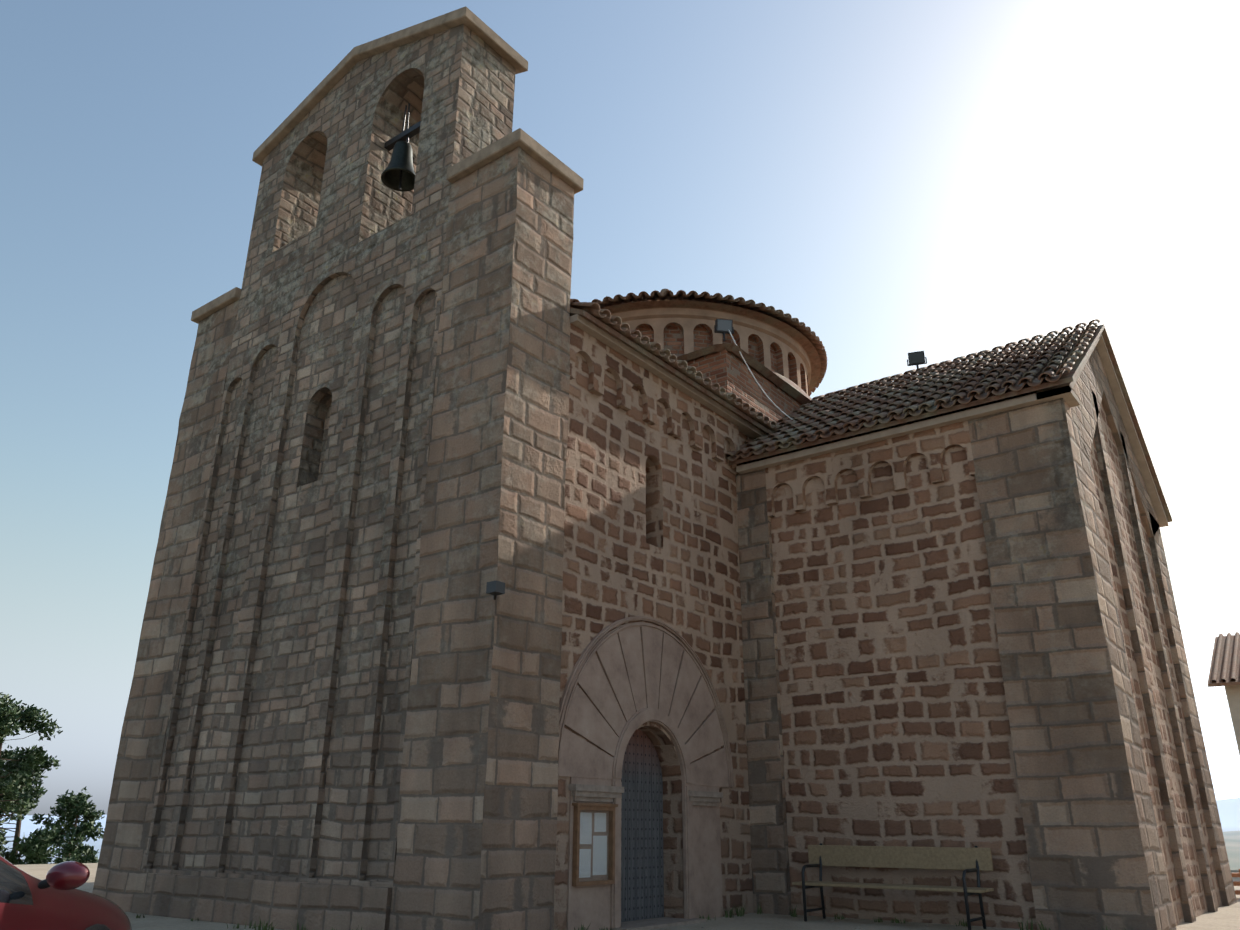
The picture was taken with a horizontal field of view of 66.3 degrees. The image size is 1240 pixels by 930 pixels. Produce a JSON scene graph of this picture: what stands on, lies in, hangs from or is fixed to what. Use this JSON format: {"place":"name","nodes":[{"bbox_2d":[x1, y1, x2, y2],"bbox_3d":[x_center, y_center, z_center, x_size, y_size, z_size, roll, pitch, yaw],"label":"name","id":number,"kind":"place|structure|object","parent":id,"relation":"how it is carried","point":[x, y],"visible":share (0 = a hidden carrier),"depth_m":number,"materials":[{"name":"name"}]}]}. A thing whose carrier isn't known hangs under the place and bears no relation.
{"place":"outdoors","nodes":[
{"label":"outdoors","id":0,"kind":"place"},
{"bbox_2d":[0,798,1239,929],"bbox_3d":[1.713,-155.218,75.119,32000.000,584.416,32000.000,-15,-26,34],"label":"ground","id":1,"kind":"structure","parent":0,"point":[1225,918],"depth_m":12.27,"materials":[{"name":"beige concrete"}]},
{"bbox_2d":[0,745,60,864],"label":"pine tree","id":2,"kind":"object","parent":1,"relation":"on","point":[28,847],"visible":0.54,"depth_m":43.61,"materials":[{"name":"green plant"}]},
{"bbox_2d":[0,692,62,816],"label":"pine tree","id":3,"kind":"object","parent":1,"relation":"on","point":[13,714],"visible":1,"depth_m":41.30,"materials":[{"name":"green plant"}]},
{"bbox_2d":[0,856,131,929],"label":"car","id":4,"kind":"object","parent":1,"relation":"on","point":[55,899],"visible":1,"depth_m":4.93,"materials":[{"name":"red paint"}]},
{"bbox_2d":[29,786,104,863],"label":"pine tree","id":5,"kind":"object","parent":1,"relation":"on","point":[72,808],"visible":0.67,"depth_m":49.64,"materials":[{"name":"green plant"}]},
{"bbox_2d":[46,843,98,863],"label":"bush","id":6,"kind":"object","parent":1,"relation":"on","point":[80,847],"visible":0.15,"depth_m":55.32,"materials":[{"name":"green plant"}]},
{"bbox_2d":[131,872,391,929],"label":"wall plinth","id":7,"kind":"structure","parent":1,"relation":"on","point":[308,906],"depth_m":11.20,"materials":[{"name":"grey stone"}]},
{"bbox_2d":[143,24,515,899],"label":"bell tower wall","id":8,"kind":"structure","parent":7,"relation":"on","point":[281,760],"depth_m":13.30,"materials":[{"name":"beige stone"}]},
{"bbox_2d":[381,103,420,191],"bbox_3d":[-3.288,-5.093,14.934,1.280,1.641,0.570,-15,-26,34],"label":"bell","id":9,"kind":"object","parent":8,"relation":"hanging from","point":[398,173],"visible":0.88,"depth_m":14.93,"materials":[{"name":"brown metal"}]},
{"bbox_2d":[92,146,573,929],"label":"corner buttresses","id":10,"kind":"structure","parent":1,"relation":"on","point":[478,816],"depth_m":11.30,"materials":[{"name":"beige stone"}]},
{"bbox_2d":[191,6,583,323],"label":"church caps","id":11,"kind":"object","parent":10,"relation":"on","point":[519,137],"visible":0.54,"depth_m":14.87,"materials":[{"name":"beige stone"}]},
{"bbox_2d":[486,581,504,599],"bbox_3d":[-1.368,1.352,10.244,0.191,0.127,0.374,9,-23,-22],"label":"floodlight","id":12,"kind":"object","parent":10,"relation":"attached to","point":[494,588],"visible":0.94,"depth_m":10.13,"materials":[{"name":"black metal"}]},
{"bbox_2d":[136,903,1132,929],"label":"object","id":13,"kind":"object","parent":1,"relation":"on","point":[794,914],"visible":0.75,"depth_m":11.64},
{"bbox_2d":[554,353,753,929],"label":"church nave walls","id":14,"kind":"structure","parent":1,"relation":"on","point":[650,522],"depth_m":13.21,"materials":[{"name":"brown stone"}]},
{"bbox_2d":[559,627,727,929],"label":"door surround","id":15,"kind":"object","parent":14,"relation":"attached to","point":[627,674],"visible":0.71,"depth_m":12.30,"materials":[{"name":"beige stone"}]},
{"bbox_2d":[572,803,617,885],"bbox_3d":[-0.294,4.354,10.910,0.105,0.870,0.760,-15,-26,34],"label":"notice board","id":16,"kind":"object","parent":15,"relation":"attached to","point":[577,865],"depth_m":10.91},
{"bbox_2d":[569,784,722,805],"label":"impost capitals","id":17,"kind":"object","parent":15,"relation":"attached to","point":[591,793],"depth_m":11.25,"materials":[{"name":"beige stone"}]},
{"bbox_2d":[558,616,733,927],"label":"door mouldings","id":18,"kind":"structure","parent":14,"relation":"attached to","point":[662,719],"depth_m":12.20,"materials":[{"name":"beige stone"}]},
{"bbox_2d":[570,323,739,470],"bbox_3d":[0.625,-0.896,14.180,0.090,0.780,4.380,-15,-26,34],"label":"arched corbel frieze","id":19,"kind":"object","parent":14,"relation":"attached to","point":[600,357],"visible":0.96,"depth_m":13.88,"materials":[{"name":"beige stone"}]},
{"bbox_2d":[570,307,771,438],"bbox_3d":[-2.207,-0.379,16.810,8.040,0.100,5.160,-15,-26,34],"label":"cornice","id":20,"kind":"structure","parent":14,"relation":"attached to","point":[749,430],"depth_m":14.15,"materials":[{"name":"beige stone"}]},
{"bbox_2d":[570,299,782,430],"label":"roof tiles","id":21,"kind":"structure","parent":14,"relation":"on","point":[604,316],"depth_m":14.04,"materials":[{"name":"brown tile"}]},
{"bbox_2d":[610,917,706,929],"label":"doorstep","id":22,"kind":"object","parent":1,"relation":"on","point":[653,923],"depth_m":11.51,"materials":[{"name":"grey stone"}]},
{"bbox_2d":[792,843,993,929],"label":"bench","id":23,"kind":"object","parent":1,"relation":"on","point":[976,859],"visible":0.98,"depth_m":12.06,"materials":[{"name":"brown wood"}]},
{"bbox_2d":[750,390,1221,929],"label":"church transept","id":24,"kind":"structure","parent":1,"relation":"on","point":[894,716],"depth_m":13.23,"materials":[{"name":"stone"}]},
{"bbox_2d":[686,349,802,422],"bbox_3d":[1.061,0.633,21.027,6.960,2.450,6.400,-15,-26,34],"label":"drum base","id":25,"kind":"object","parent":24,"relation":"on","point":[729,371],"depth_m":17.46,"materials":[{"name":"brown brick"}]},
{"bbox_2d":[600,300,820,391],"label":"cornice","id":26,"kind":"structure","parent":25,"relation":"on","point":[803,341],"depth_m":19.15,"materials":[{"name":"brown stone"}]},
{"bbox_2d":[592,290,826,395],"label":"roof tiles","id":27,"kind":"object","parent":26,"relation":"on","point":[762,308],"visible":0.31,"depth_m":19.33,"materials":[{"name":"brown tile"}]},
{"bbox_2d":[622,318,808,395],"bbox_3d":[1.072,-1.422,21.812,6.440,1.350,6.440,-15,-26,34],"label":"church cimborio drum","id":28,"kind":"object","parent":25,"relation":"on","point":[683,336],"visible":0.12,"depth_m":19.10,"materials":[{"name":"beige stone"}]},
{"bbox_2d":[714,319,733,340],"bbox_3d":[1.903,-2.462,17.364,0.363,0.428,0.158,3,-21,-7],"label":"floodlight","id":29,"kind":"object","parent":25,"relation":"on","point":[723,326],"visible":0.98,"depth_m":17.34,"materials":[{"name":"black metal"}]},
{"bbox_2d":[673,343,811,404],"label":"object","id":30,"kind":"object","parent":25,"relation":"on","point":[793,390],"visible":0.12,"depth_m":17.80,"materials":[{"name":"beige stone"}]},
{"bbox_2d":[729,330,794,420],"bbox_3d":[2.666,-1.544,17.101,1.410,1.914,0.023,3,-21,-8],"label":"floodlight cable","id":31,"kind":"object","parent":25,"relation":"attached to","point":[757,382],"visible":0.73,"depth_m":17.03,"materials":[{"name":"white plastic"}]},
{"bbox_2d":[765,420,974,517],"bbox_3d":[3.677,0.100,14.320,3.270,0.810,0.090,-15,-26,34],"label":"arched corbel frieze","id":32,"kind":"object","parent":24,"relation":"attached to","point":[933,445],"visible":0.98,"depth_m":14.24,"materials":[{"name":"brown stone"}]},
{"bbox_2d":[736,385,1079,473],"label":"cornice","id":33,"kind":"structure","parent":24,"relation":"attached to","point":[1071,398],"depth_m":13.84,"materials":[{"name":"beige stone"}]},
{"bbox_2d":[725,319,1100,460],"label":"transept tiles","id":34,"kind":"structure","parent":24,"relation":"on","point":[837,411],"depth_m":15.25,"materials":[{"name":"brown tile"}]},
{"bbox_2d":[907,351,926,368],"bbox_3d":[5.712,-1.976,18.249,0.363,0.431,0.178,-7,-22,18],"label":"floodlight","id":35,"kind":"object","parent":24,"relation":"on","point":[917,358],"visible":0.9,"depth_m":18.22,"materials":[{"name":"black metal"}]},
{"bbox_2d":[728,324,1172,521],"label":"roof edge trim","id":36,"kind":"structure","parent":24,"relation":"on","point":[1067,377],"depth_m":14.71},
{"bbox_2d":[736,391,1236,929],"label":"corner pilasters","id":37,"kind":"object","parent":24,"relation":"attached to","point":[1092,845],"visible":0.96,"depth_m":12.38,"materials":[{"name":"beige stone"}]},
{"bbox_2d":[1036,333,1168,526],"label":"cornice","id":38,"kind":"structure","parent":24,"relation":"on","point":[1100,344],"depth_m":17.05,"materials":[{"name":"beige stone"}]},
{"bbox_2d":[1059,346,1159,537],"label":"gable wall","id":39,"kind":"structure","parent":24,"relation":"attached to","point":[1093,377],"depth_m":16.15,"materials":[{"name":"beige stone"}]},
{"bbox_2d":[1231,869,1239,894],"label":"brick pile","id":40,"kind":"object","parent":1,"relation":"on","point":[1236,883],"visible":0.88,"depth_m":16.59,"materials":[{"name":"brick"}]},
{"bbox_2d":[0,0,1239,814],"label":"sky","id":41,"kind":"structure","parent":0,"point":[945,180],"materials":[{"name":"blue"}]},
{"bbox_2d":[621,729,663,921],"bbox_3d":[0.126,4.602,12.101,0.060,2.460,1.420,-15,-26,34],"label":"door leaf","id":42,"kind":"object","parent":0,"point":[642,880],"visible":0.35,"depth_m":12.23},
{"bbox_2d":[1208,632,1239,754],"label":"neighbour house","id":43,"kind":"structure","parent":0,"point":[1225,667],"depth_m":30.90,"materials":[{"name":"tile"}]}
]}

